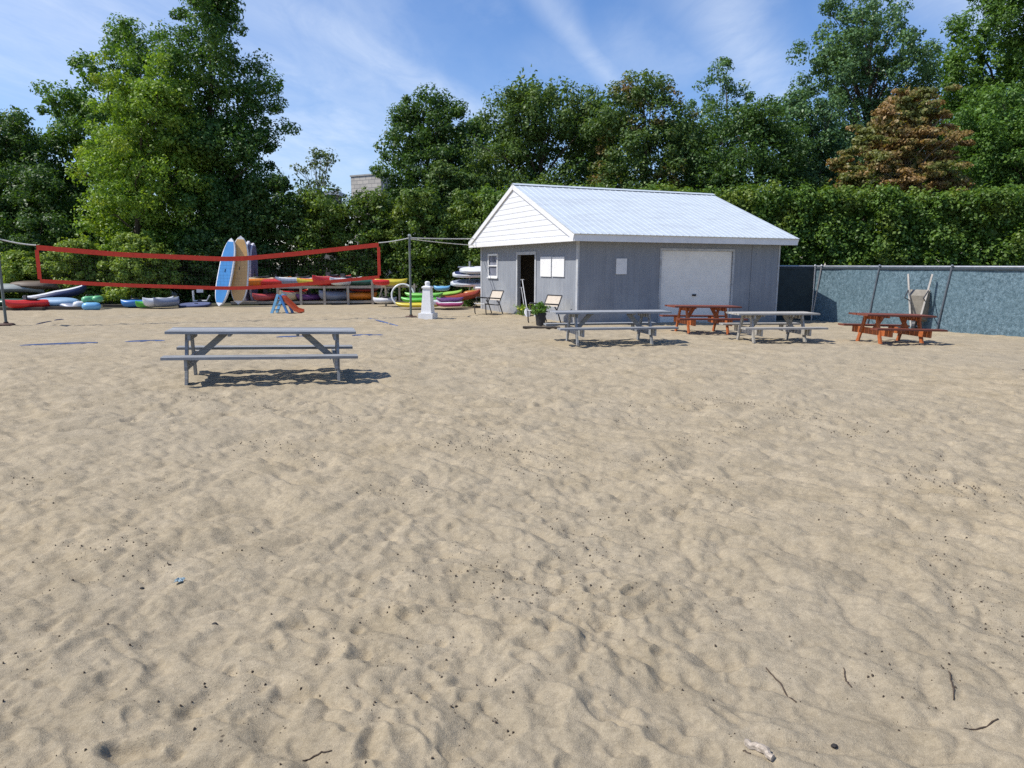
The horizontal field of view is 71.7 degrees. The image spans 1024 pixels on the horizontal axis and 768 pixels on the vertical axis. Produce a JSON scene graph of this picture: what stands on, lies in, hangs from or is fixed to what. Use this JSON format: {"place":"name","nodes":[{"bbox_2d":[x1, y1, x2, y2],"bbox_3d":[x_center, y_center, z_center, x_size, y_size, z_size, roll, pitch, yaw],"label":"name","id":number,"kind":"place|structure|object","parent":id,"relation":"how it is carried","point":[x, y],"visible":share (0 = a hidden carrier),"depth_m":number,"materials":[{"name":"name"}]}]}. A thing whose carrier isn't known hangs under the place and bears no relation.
{"place":"outdoors","nodes":[
{"label":"outdoors","id":0,"kind":"place"},
{"bbox_2d":[10,281,62,289],"bbox_3d":[-19.277,-3.978,28.649,1.900,0.404,0.950,-3,10,-20],"label":"rowing boat","id":1,"kind":"object","parent":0,"point":[33,284],"visible":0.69,"depth_m":28.33,"materials":[{"name":"grey plastic"}]},
{"bbox_2d":[0,284,44,292],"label":"rowing boat","id":2,"kind":"object","parent":1,"relation":"on","point":[10,288],"visible":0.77,"depth_m":28.14,"materials":[{"name":"white plastic"}]},
{"bbox_2d":[315,191,345,271],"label":"flat roofed hut","id":3,"kind":"object","parent":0,"point":[338,194],"visible":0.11,"depth_m":58.71,"materials":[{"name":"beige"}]},
{"bbox_2d":[350,166,397,275],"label":"block tower","id":4,"kind":"structure","parent":0,"point":[359,182],"depth_m":73.57,"materials":[{"name":"concrete"}]},
{"bbox_2d":[0,265,811,307],"bbox_3d":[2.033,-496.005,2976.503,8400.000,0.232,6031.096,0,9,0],"label":"soil","id":5,"kind":"structure","parent":0,"point":[214,303],"depth_m":30.63,"materials":[{"name":"brown soil"}]},
{"bbox_2d":[0,249,50,298],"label":"shrub","id":6,"kind":"object","parent":5,"relation":"on","point":[18,266],"visible":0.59,"depth_m":28.85,"materials":[{"name":"green plant"}]},
{"bbox_2d":[0,162,94,291],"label":"shrub","id":7,"kind":"object","parent":5,"relation":"on","point":[39,184],"visible":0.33,"depth_m":33.78,"materials":[{"name":"green plant"}]},
{"bbox_2d":[0,104,99,253],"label":"tree","id":8,"kind":"object","parent":5,"relation":"on","point":[25,151],"visible":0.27,"depth_m":35.90,"materials":[{"name":"green plant"}]},
{"bbox_2d":[0,207,101,291],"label":"shrub","id":9,"kind":"object","parent":5,"relation":"on","point":[48,221],"visible":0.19,"depth_m":32.28,"materials":[{"name":"green plant"}]},
{"bbox_2d":[22,285,86,298],"bbox_3d":[-18.080,-3.530,28.091,2.200,0.404,0.800,-20,19,-31],"label":"rowing boat","id":10,"kind":"object","parent":5,"relation":"on","point":[73,291],"visible":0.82,"depth_m":27.99,"materials":[{"name":"blue plastic"}]},
{"bbox_2d":[37,236,113,302],"bbox_3d":[-18.502,-4.812,30.251,3.211,2.970,2.957,7,12,35],"label":"shrub","id":11,"kind":"object","parent":5,"relation":"on","point":[85,244],"visible":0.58,"depth_m":29.59,"materials":[{"name":"green plant"}]},
{"bbox_2d":[0,12,174,293],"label":"tree","id":12,"kind":"object","parent":5,"relation":"on","point":[75,100],"visible":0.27,"depth_m":37.41,"materials":[{"name":"green plant"}]},
{"bbox_2d":[121,295,141,307],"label":"kayak","id":13,"kind":"object","parent":5,"relation":"on","point":[130,303],"visible":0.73,"depth_m":27.59,"materials":[{"name":"blue plastic"}]},
{"bbox_2d":[64,47,217,292],"bbox_3d":[-16.689,-9.280,32.004,6.536,11.224,5.942,0,9,0],"label":"tree","id":14,"kind":"object","parent":5,"relation":"on","point":[131,162],"visible":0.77,"depth_m":31.11,"materials":[{"name":"green plant"}]},
{"bbox_2d":[95,229,188,303],"bbox_3d":[-15.842,-4.945,30.215,3.540,3.277,3.144,-7,12,-38],"label":"shrub","id":15,"kind":"object","parent":5,"relation":"on","point":[131,242],"visible":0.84,"depth_m":29.57,"materials":[{"name":"green plant"}]},
{"bbox_2d":[169,223,225,301],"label":"shrub","id":16,"kind":"object","parent":5,"relation":"on","point":[195,243],"visible":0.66,"depth_m":31.29,"materials":[{"name":"green plant"}]},
{"bbox_2d":[124,0,302,290],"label":"tree","id":17,"kind":"object","parent":5,"relation":"on","point":[247,139],"visible":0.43,"depth_m":33.17,"materials":[{"name":"green plant"}]},
{"bbox_2d":[203,199,264,300],"bbox_3d":[-13.176,-6.195,33.311,3.235,4.841,3.635,-4,10,-23],"label":"shrub","id":18,"kind":"object","parent":5,"relation":"on","point":[227,223],"visible":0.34,"depth_m":32.31,"materials":[{"name":"green plant"}]},
{"bbox_2d":[230,172,310,293],"bbox_3d":[-11.596,-6.930,33.791,4.538,6.209,3.640,-5,11,-28],"label":"shrub","id":19,"kind":"object","parent":5,"relation":"on","point":[280,216],"visible":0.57,"depth_m":32.99,"materials":[{"name":"green plant"}]},
{"bbox_2d":[289,146,340,269],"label":"sparse tree","id":20,"kind":"object","parent":5,"relation":"on","point":[316,156],"visible":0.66,"depth_m":43.99,"materials":[{"name":"green plant"}]},
{"bbox_2d":[281,185,368,293],"bbox_3d":[-9.083,-6.734,34.191,4.019,5.537,3.956,10,13,44],"label":"shrub","id":21,"kind":"object","parent":5,"relation":"on","point":[321,208],"visible":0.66,"depth_m":33.43,"materials":[{"name":"green plant"}]},
{"bbox_2d":[330,186,404,297],"bbox_3d":[-7.053,-6.832,34.650,3.901,5.594,3.813,-4,10,-25],"label":"shrub","id":22,"kind":"object","parent":5,"relation":"on","point":[377,208],"visible":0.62,"depth_m":33.82,"materials":[{"name":"green plant"}]},
{"bbox_2d":[372,187,462,299],"bbox_3d":[-4.329,-6.701,34.305,4.090,5.476,3.835,-9,13,-44],"label":"shrub","id":23,"kind":"object","parent":5,"relation":"on","point":[429,218],"visible":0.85,"depth_m":33.62,"materials":[{"name":"green plant"}]},
{"bbox_2d":[368,83,476,278],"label":"tree","id":24,"kind":"object","parent":5,"relation":"on","point":[422,142],"visible":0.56,"depth_m":45.06,"materials":[{"name":"green plant"}]},
{"bbox_2d":[419,159,467,241],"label":"shrub","id":25,"kind":"object","parent":5,"relation":"on","point":[442,179],"visible":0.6,"depth_m":38.28,"materials":[{"name":"green plant"}]},
{"bbox_2d":[443,185,494,300],"bbox_3d":[-1.578,-6.880,34.869,3.919,5.664,3.788,7,11,33],"label":"shrub","id":26,"kind":"object","parent":5,"relation":"on","point":[468,227],"visible":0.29,"depth_m":34.03,"materials":[{"name":"green plant"}]},
{"bbox_2d":[458,172,496,221],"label":"shrub","id":27,"kind":"object","parent":5,"relation":"on","point":[469,183],"visible":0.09,"depth_m":39.27,"materials":[{"name":"green plant"}]},
{"bbox_2d":[450,111,517,225],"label":"tree","id":28,"kind":"object","parent":5,"relation":"on","point":[476,130],"visible":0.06,"depth_m":53.93,"materials":[{"name":"green plant"}]},
{"bbox_2d":[457,63,622,191],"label":"tree","id":29,"kind":"object","parent":5,"relation":"on","point":[511,144],"visible":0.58,"depth_m":42.95,"materials":[{"name":"green plant"}]},
{"bbox_2d":[562,100,638,184],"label":"tree","id":30,"kind":"object","parent":5,"relation":"on","point":[582,159],"visible":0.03,"depth_m":57.09,"materials":[{"name":"green plant"}]},
{"bbox_2d":[578,68,719,191],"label":"tree","id":31,"kind":"object","parent":5,"relation":"on","point":[639,143],"visible":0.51,"depth_m":40.19,"materials":[{"name":"green plant"}]},
{"bbox_2d":[649,114,721,183],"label":"tree","id":32,"kind":"object","parent":5,"relation":"on","point":[712,145],"visible":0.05,"depth_m":56.78,"materials":[{"name":"green plant"}]},
{"bbox_2d":[685,56,755,184],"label":"sparse tree","id":33,"kind":"object","parent":5,"relation":"on","point":[727,62],"visible":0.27,"depth_m":52.11,"materials":[{"name":"green plant"}]},
{"bbox_2d":[477,176,1023,303],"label":"hedge","id":34,"kind":"object","parent":5,"relation":"on","point":[948,227],"visible":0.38,"depth_m":33.27,"materials":[{"name":"green plant"}]},
{"bbox_2d":[683,93,830,195],"bbox_3d":[14.001,-10.537,40.258,8.836,11.237,7.147,0,9,0],"label":"tree","id":35,"kind":"object","parent":5,"relation":"on","point":[764,134],"visible":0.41,"depth_m":38.85,"materials":[{"name":"green plant"}]},
{"bbox_2d":[755,85,881,227],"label":"tree","id":36,"kind":"object","parent":5,"relation":"on","point":[796,107],"visible":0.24,"depth_m":43.23,"materials":[{"name":"green plant"}]},
{"bbox_2d":[785,0,945,219],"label":"tree","id":37,"kind":"object","parent":5,"relation":"on","point":[846,67],"visible":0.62,"depth_m":47.88,"materials":[{"name":"green plant"}]},
{"bbox_2d":[826,84,975,209],"bbox_3d":[20.251,-9.935,37.392,7.082,11.044,6.111,4,10,22],"label":"rusty cedar","id":38,"kind":"object","parent":5,"relation":"on","point":[890,157],"visible":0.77,"depth_m":35.79,"materials":[{"name":"brown plant"}]},
{"bbox_2d":[902,8,1023,252],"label":"tree","id":39,"kind":"object","parent":5,"relation":"on","point":[956,68],"visible":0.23,"depth_m":49.81,"materials":[{"name":"green plant"}]},
{"bbox_2d":[935,82,1023,225],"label":"tree","id":40,"kind":"object","parent":5,"relation":"on","point":[994,127],"visible":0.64,"depth_m":38.44,"materials":[{"name":"green plant"}]},
{"bbox_2d":[966,0,1023,128],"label":"tree","id":41,"kind":"object","parent":5,"relation":"on","point":[997,12],"visible":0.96,"depth_m":45.15,"materials":[{"name":"green plant"}]},
{"bbox_2d":[0,302,1023,767],"bbox_3d":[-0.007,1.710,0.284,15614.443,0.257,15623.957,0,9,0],"label":"beach sand","id":42,"kind":"structure","parent":0,"point":[150,444],"depth_m":4.28,"materials":[{"name":"beige sand"}]},
{"bbox_2d":[0,260,14,325],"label":"net post","id":43,"kind":"object","parent":42,"relation":"on","point":[5,323],"visible":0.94,"depth_m":19.07,"materials":[{"name":"metal"}]},
{"bbox_2d":[0,239,35,245],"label":"rope","id":44,"kind":"object","parent":43,"relation":"attached to","point":[18,243],"visible":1,"depth_m":19.01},
{"bbox_2d":[35,243,380,289],"bbox_3d":[-8.551,-3.499,20.868,9.348,1.447,0.020,-3,10,-20],"label":"volleyball net","id":45,"kind":"object","parent":44,"relation":"hanging from","point":[180,257],"visible":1,"depth_m":20.69,"materials":[{"name":"red fabric"}]},
{"bbox_2d":[0,307,44,310],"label":"timber beam","id":46,"kind":"structure","parent":42,"relation":"on","point":[31,308],"depth_m":25.91,"materials":[{"name":"brown wood"}]},
{"bbox_2d":[5,295,49,307],"bbox_3d":[-17.833,-3.052,26.268,0.700,0.486,1.700,8,12,37],"label":"kayak","id":47,"kind":"object","parent":46,"relation":"on","point":[30,302],"visible":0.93,"depth_m":25.98,"materials":[{"name":"red plastic"}]},
{"bbox_2d":[41,297,78,305],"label":"kayak","id":48,"kind":"object","parent":47,"relation":"on","point":[55,301],"visible":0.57,"depth_m":26.64,"materials":[{"name":"blue plastic"}]},
{"bbox_2d":[20,342,97,345],"bbox_3d":[-9.476,-0.847,14.831,1.404,0.028,0.052,-4,11,-26],"label":"court tape","id":49,"kind":"object","parent":42,"relation":"on","point":[59,343],"visible":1,"depth_m":14.82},
{"bbox_2d":[45,306,82,309],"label":"timber beam","id":50,"kind":"structure","parent":42,"relation":"on","point":[61,308],"depth_m":26.40,"materials":[{"name":"grey wood"}]},
{"bbox_2d":[82,301,100,309],"bbox_3d":[-15.672,-2.917,26.391,0.620,0.358,0.340,-3,10,-20],"label":"swim float","id":51,"kind":"object","parent":42,"relation":"on","point":[90,305],"visible":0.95,"depth_m":26.28,"materials":[{"name":"plastic"}]},
{"bbox_2d":[142,296,173,306],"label":"kayak","id":52,"kind":"object","parent":42,"relation":"on","point":[147,302],"visible":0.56,"depth_m":27.18,"materials":[{"name":"white plastic"}]},
{"bbox_2d":[153,296,179,306],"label":"kayak","id":53,"kind":"object","parent":42,"relation":"on","point":[165,302],"visible":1,"depth_m":27.33,"materials":[{"name":"grey plastic"}]},
{"bbox_2d":[178,302,211,307],"bbox_3d":[-12.743,-3.120,28.464,1.253,0.332,0.485,-3,10,-16],"label":"paddle board","id":54,"kind":"object","parent":42,"relation":"on","point":[194,304],"visible":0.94,"depth_m":28.36,"materials":[{"name":"blue plastic"}]},
{"bbox_2d":[215,238,235,306],"bbox_3d":[-11.572,-4.515,28.630,0.662,2.742,0.940,5,11,28],"label":"paddle board","id":55,"kind":"object","parent":42,"relation":"on","point":[229,250],"visible":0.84,"depth_m":28.56,"materials":[{"name":"blue plastic"}]},
{"bbox_2d":[231,236,248,304],"bbox_3d":[-11.089,-4.636,28.838,0.738,2.774,0.707,0,9,0],"label":"paddle board","id":56,"kind":"object","parent":42,"relation":"on","point":[238,296],"visible":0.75,"depth_m":28.79,"materials":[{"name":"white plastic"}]},
{"bbox_2d":[249,243,257,299],"bbox_3d":[-11.339,-4.840,30.889,0.280,2.584,0.696,2,10,13],"label":"paddle board","id":57,"kind":"object","parent":42,"relation":"on","point":[253,251],"visible":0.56,"depth_m":30.76,"materials":[{"name":"plastic"}]},
{"bbox_2d":[160,327,357,384],"bbox_3d":[-3.652,-0.381,10.505,2.591,0.860,1.490,-1,10,-16],"label":"picnic table","id":58,"kind":"object","parent":42,"relation":"on","point":[201,351],"visible":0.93,"depth_m":10.25,"materials":[{"name":"grey wood"}]},
{"bbox_2d":[270,294,304,313],"bbox_3d":[-7.889,-2.793,24.839,1.092,0.734,0.450,2,10,8],"label":"toddler slide","id":59,"kind":"object","parent":42,"relation":"on","point":[289,302],"visible":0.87,"depth_m":24.70,"materials":[{"name":"blue plastic"}]},
{"bbox_2d":[231,280,392,304],"bbox_3d":[-8.629,-3.957,30.877,6.749,1.150,1.190,-2,10,-13],"label":"kayak rack","id":60,"kind":"object","parent":42,"relation":"on","point":[372,286],"visible":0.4,"depth_m":30.57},
{"bbox_2d":[252,289,279,300],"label":"kayak","id":61,"kind":"object","parent":60,"relation":"on","point":[268,296],"visible":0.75,"depth_m":30.11,"materials":[{"name":"red plastic"}]},
{"bbox_2d":[260,274,292,284],"bbox_3d":[-9.857,-4.471,30.490,2.808,0.482,0.600,-3,10,-20],"label":"kayak","id":62,"kind":"object","parent":60,"relation":"on","point":[269,281],"visible":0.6,"depth_m":30.11,"materials":[{"name":"red plastic"}]},
{"bbox_2d":[248,273,274,285],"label":"kayak","id":63,"kind":"object","parent":62,"relation":"on","point":[253,281],"visible":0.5,"depth_m":30.01,"materials":[{"name":"orange plastic"}]},
{"bbox_2d":[275,273,311,283],"bbox_3d":[-9.061,-4.521,30.676,2.268,0.525,0.600,-4,10,-24],"label":"kayak","id":64,"kind":"object","parent":62,"relation":"on","point":[284,280],"visible":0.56,"depth_m":30.26,"materials":[{"name":"grey plastic"}]},
{"bbox_2d":[280,288,307,300],"bbox_3d":[-9.423,-3.920,30.689,0.620,0.602,2.052,3,10,18],"label":"kayak","id":65,"kind":"object","parent":60,"relation":"on","point":[291,293],"visible":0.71,"depth_m":30.28,"materials":[{"name":"beige plastic"}]},
{"bbox_2d":[296,290,322,300],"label":"kayak","id":66,"kind":"object","parent":60,"relation":"on","point":[309,296],"visible":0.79,"depth_m":30.60,"materials":[{"name":"purple plastic"}]},
{"bbox_2d":[312,272,350,285],"bbox_3d":[-7.849,-4.596,30.961,0.620,0.589,2.268,6,11,32],"label":"kayak","id":67,"kind":"object","parent":60,"relation":"on","point":[321,278],"visible":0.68,"depth_m":30.46,"materials":[{"name":"red plastic"}]},
{"bbox_2d":[319,288,355,300],"bbox_3d":[-7.614,-3.972,31.074,1.836,0.602,0.620,-8,22,-39],"label":"kayak","id":68,"kind":"object","parent":60,"relation":"on","point":[335,294],"visible":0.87,"depth_m":30.80,"materials":[{"name":"blue plastic"}]},
{"bbox_2d":[330,274,361,285],"bbox_3d":[-7.275,-4.585,31.103,0.600,0.525,2.160,5,11,26],"label":"kayak","id":69,"kind":"object","parent":60,"relation":"on","point":[344,276],"visible":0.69,"depth_m":30.71,"materials":[{"name":"white plastic"}]},
{"bbox_2d":[350,276,371,285],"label":"kayak","id":70,"kind":"object","parent":60,"relation":"on","point":[361,283],"visible":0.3,"depth_m":31.07,"materials":[{"name":"green plastic"}]},
{"bbox_2d":[346,291,376,299],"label":"kayak","id":71,"kind":"object","parent":60,"relation":"on","point":[359,295],"visible":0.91,"depth_m":31.18,"materials":[{"name":"orange plastic"}]},
{"bbox_2d":[349,288,377,291],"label":"kayak","id":72,"kind":"object","parent":71,"relation":"on","point":[361,289],"visible":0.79,"depth_m":31.20,"materials":[{"name":"plastic"}]},
{"bbox_2d":[373,294,396,303],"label":"kayak","id":73,"kind":"object","parent":42,"relation":"on","point":[383,300],"visible":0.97,"depth_m":29.34,"materials":[{"name":"white plastic"}]},
{"bbox_2d":[381,284,416,305],"bbox_3d":[-4.725,-3.716,29.623,1.500,0.960,0.125,0,9,0],"label":"kayak stand","id":74,"kind":"object","parent":42,"relation":"on","point":[413,286],"visible":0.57,"depth_m":29.57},
{"bbox_2d":[372,279,389,285],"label":"kayak","id":75,"kind":"object","parent":74,"relation":"on","point":[380,282],"visible":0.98,"depth_m":28.78,"materials":[{"name":"red plastic"}]},
{"bbox_2d":[375,279,406,285],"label":"kayak","id":76,"kind":"object","parent":74,"relation":"on","point":[395,281],"visible":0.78,"depth_m":29.14,"materials":[{"name":"yellow plastic"}]},
{"bbox_2d":[405,234,416,317],"bbox_3d":[-3.290,-3.392,22.894,0.420,2.850,0.414,0,9,0],"label":"net post","id":77,"kind":"object","parent":42,"relation":"on","point":[410,286],"visible":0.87,"depth_m":22.86,"materials":[{"name":"metal"}]},
{"bbox_2d":[395,302,437,307],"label":"kayak","id":78,"kind":"object","parent":42,"relation":"on","point":[416,305],"visible":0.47,"depth_m":27.34,"materials":[{"name":"yellow plastic"}]},
{"bbox_2d":[401,297,440,302],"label":"kayak","id":79,"kind":"object","parent":78,"relation":"on","point":[415,299],"visible":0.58,"depth_m":27.63,"materials":[{"name":"green plastic"}]},
{"bbox_2d":[405,288,442,296],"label":"kayak","id":80,"kind":"object","parent":79,"relation":"on","point":[419,294],"visible":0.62,"depth_m":27.83,"materials":[{"name":"plastic"}]},
{"bbox_2d":[418,281,437,319],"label":"white pillar","id":81,"kind":"structure","parent":42,"relation":"on","point":[427,309],"depth_m":22.34,"materials":[{"name":"paint"}]},
{"bbox_2d":[436,302,463,306],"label":"kayak","id":82,"kind":"object","parent":42,"relation":"on","point":[448,304],"visible":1,"depth_m":27.24,"materials":[{"name":"plastic"}]},
{"bbox_2d":[436,297,462,301],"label":"kayak","id":83,"kind":"object","parent":82,"relation":"on","point":[453,299],"visible":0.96,"depth_m":27.50,"materials":[{"name":"purple plastic"}]},
{"bbox_2d":[444,289,479,300],"bbox_3d":[-2.000,-3.533,28.598,1.700,0.323,0.600,-15,16,-32],"label":"kayak","id":84,"kind":"object","parent":42,"relation":"on","point":[470,295],"visible":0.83,"depth_m":28.48,"materials":[{"name":"red plastic"}]},
{"bbox_2d":[458,261,470,289],"bbox_3d":[-1.175,-4.220,30.043,2.221,1.950,0.152,-1,10,-9],"label":"board rack","id":85,"kind":"object","parent":42,"relation":"on","point":[466,266],"visible":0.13,"depth_m":29.80,"materials":[{"name":"metal"}]},
{"bbox_2d":[450,279,480,287],"bbox_3d":[-1.539,-4.222,29.799,2.103,0.402,0.637,-1,10,-10],"label":"paddle board","id":86,"kind":"object","parent":85,"relation":"on","point":[466,283],"visible":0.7,"depth_m":29.55,"materials":[{"name":"white plastic"}]},
{"bbox_2d":[452,271,480,279],"bbox_3d":[-1.549,-4.584,29.720,1.903,0.398,0.637,-1,10,-10],"label":"paddle board","id":87,"kind":"object","parent":85,"relation":"on","point":[459,274],"visible":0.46,"depth_m":29.42,"materials":[{"name":"white plastic"}]},
{"bbox_2d":[459,266,480,273],"bbox_3d":[-1.254,-4.746,29.693,1.903,0.397,0.637,-1,10,-10],"label":"paddle board","id":88,"kind":"object","parent":85,"relation":"on","point":[472,270],"visible":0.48,"depth_m":29.44,"materials":[{"name":"white plastic"}]},
{"bbox_2d":[474,290,503,314],"bbox_3d":[-0.796,-2.822,24.611,0.880,0.857,0.644,-8,13,-41],"label":"sling chair","id":89,"kind":"object","parent":42,"relation":"on","point":[497,295],"visible":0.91,"depth_m":24.63,"materials":[{"name":"fabric"}]},
{"bbox_2d":[0,348,1023,767],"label":"bark crumbs","id":90,"kind":"object","parent":42,"relation":"on","point":[558,556],"visible":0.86,"depth_m":3.93,"materials":[{"name":"brown wood"}]},
{"bbox_2d":[531,301,550,325],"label":"potted plant","id":91,"kind":"object","parent":42,"relation":"on","point":[539,309],"visible":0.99,"depth_m":19.92,"materials":[{"name":"green plant"}]},
{"bbox_2d":[523,326,559,328],"bbox_3d":[0.793,-1.525,19.045,0.997,0.045,0.200,1,10,6],"label":"plank","id":92,"kind":"object","parent":42,"relation":"on","point":[550,327],"visible":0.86,"depth_m":18.98,"materials":[{"name":"grey wood"}]},
{"bbox_2d":[527,294,561,322],"bbox_3d":[0.970,-2.194,20.902,0.880,0.857,0.644,-8,13,-41],"label":"sling chair","id":93,"kind":"object","parent":42,"relation":"on","point":[553,300],"visible":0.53,"depth_m":20.96,"materials":[{"name":"fabric"}]},
{"bbox_2d":[544,310,678,345],"bbox_3d":[2.145,-1.185,15.658,2.631,0.855,1.490,-2,10,-11],"label":"picnic table","id":94,"kind":"object","parent":42,"relation":"on","point":[578,329],"visible":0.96,"depth_m":15.44,"materials":[{"name":"grey wood"}]},
{"bbox_2d":[468,183,798,322],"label":"beach shed","id":95,"kind":"structure","parent":42,"relation":"on","point":[585,248],"depth_m":22.39,"materials":[{"name":"grey wood"}]},
{"bbox_2d":[487,254,497,278],"bbox_3d":[-0.718,-4.435,26.654,0.100,0.910,1.060,-4,10,-22],"label":"window","id":96,"kind":"structure","parent":95,"relation":"in","point":[493,265],"depth_m":26.67,"materials":[{"name":"white paint"}]},
{"bbox_2d":[660,251,731,322],"bbox_3d":[5.777,-2.943,22.228,2.672,2.420,0.110,-4,10,-22],"label":"garage door","id":97,"kind":"structure","parent":95,"relation":"in","point":[687,277],"depth_m":22.17,"materials":[{"name":"metal"}]},
{"bbox_2d":[659,305,747,334],"bbox_3d":[4.960,-1.626,18.482,1.809,0.836,1.490,0,10,-8],"label":"picnic table","id":98,"kind":"object","parent":42,"relation":"on","point":[714,318],"visible":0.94,"depth_m":18.21,"materials":[{"name":"orange wood"}]},
{"bbox_2d":[744,738,774,761],"bbox_3d":[0.857,1.261,2.454,0.037,0.044,0.121,-6,12,-35],"label":"driftwood stick","id":99,"kind":"object","parent":42,"relation":"on","point":[761,748],"visible":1,"depth_m":2.44,"materials":[{"name":"white wood"}]},
{"bbox_2d":[719,311,827,342],"bbox_3d":[5.955,-1.224,16.267,1.909,0.836,1.490,-1,10,-6],"label":"picnic table","id":100,"kind":"object","parent":42,"relation":"on","point":[787,327],"visible":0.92,"depth_m":16.04,"materials":[{"name":"grey wood"}]},
{"bbox_2d":[776,264,815,319],"bbox_3d":[9.470,-3.072,24.242,1.894,2.020,0.146,-1,10,-10],"label":"screened fence","id":101,"kind":"object","parent":42,"relation":"on","point":[796,284],"visible":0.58,"depth_m":24.24,"materials":[{"name":"fabric"}]},
{"bbox_2d":[838,312,947,343],"bbox_3d":[8.611,-1.177,16.122,1.670,0.825,1.490,0,9,-7],"label":"picnic table","id":102,"kind":"object","parent":42,"relation":"on","point":[891,329],"visible":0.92,"depth_m":15.89,"materials":[{"name":"orange wood"}]},
{"bbox_2d":[812,264,1023,336],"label":"screened fence","id":103,"kind":"object","parent":42,"relation":"on","point":[986,300],"visible":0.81,"depth_m":20.21,"materials":[{"name":"fabric"}]},
{"bbox_2d":[904,274,932,328],"bbox_3d":[11.643,-2.322,20.369,0.666,1.673,0.728,9,13,42],"label":"wheelbarrow","id":104,"kind":"object","parent":42,"relation":"on","point":[919,300],"visible":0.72,"depth_m":20.41,"materials":[{"name":"beige plastic"}]},
{"bbox_2d":[0,0,1023,264],"label":"sky","id":105,"kind":"structure","parent":0,"point":[344,64],"materials":[{"name":"blue"}]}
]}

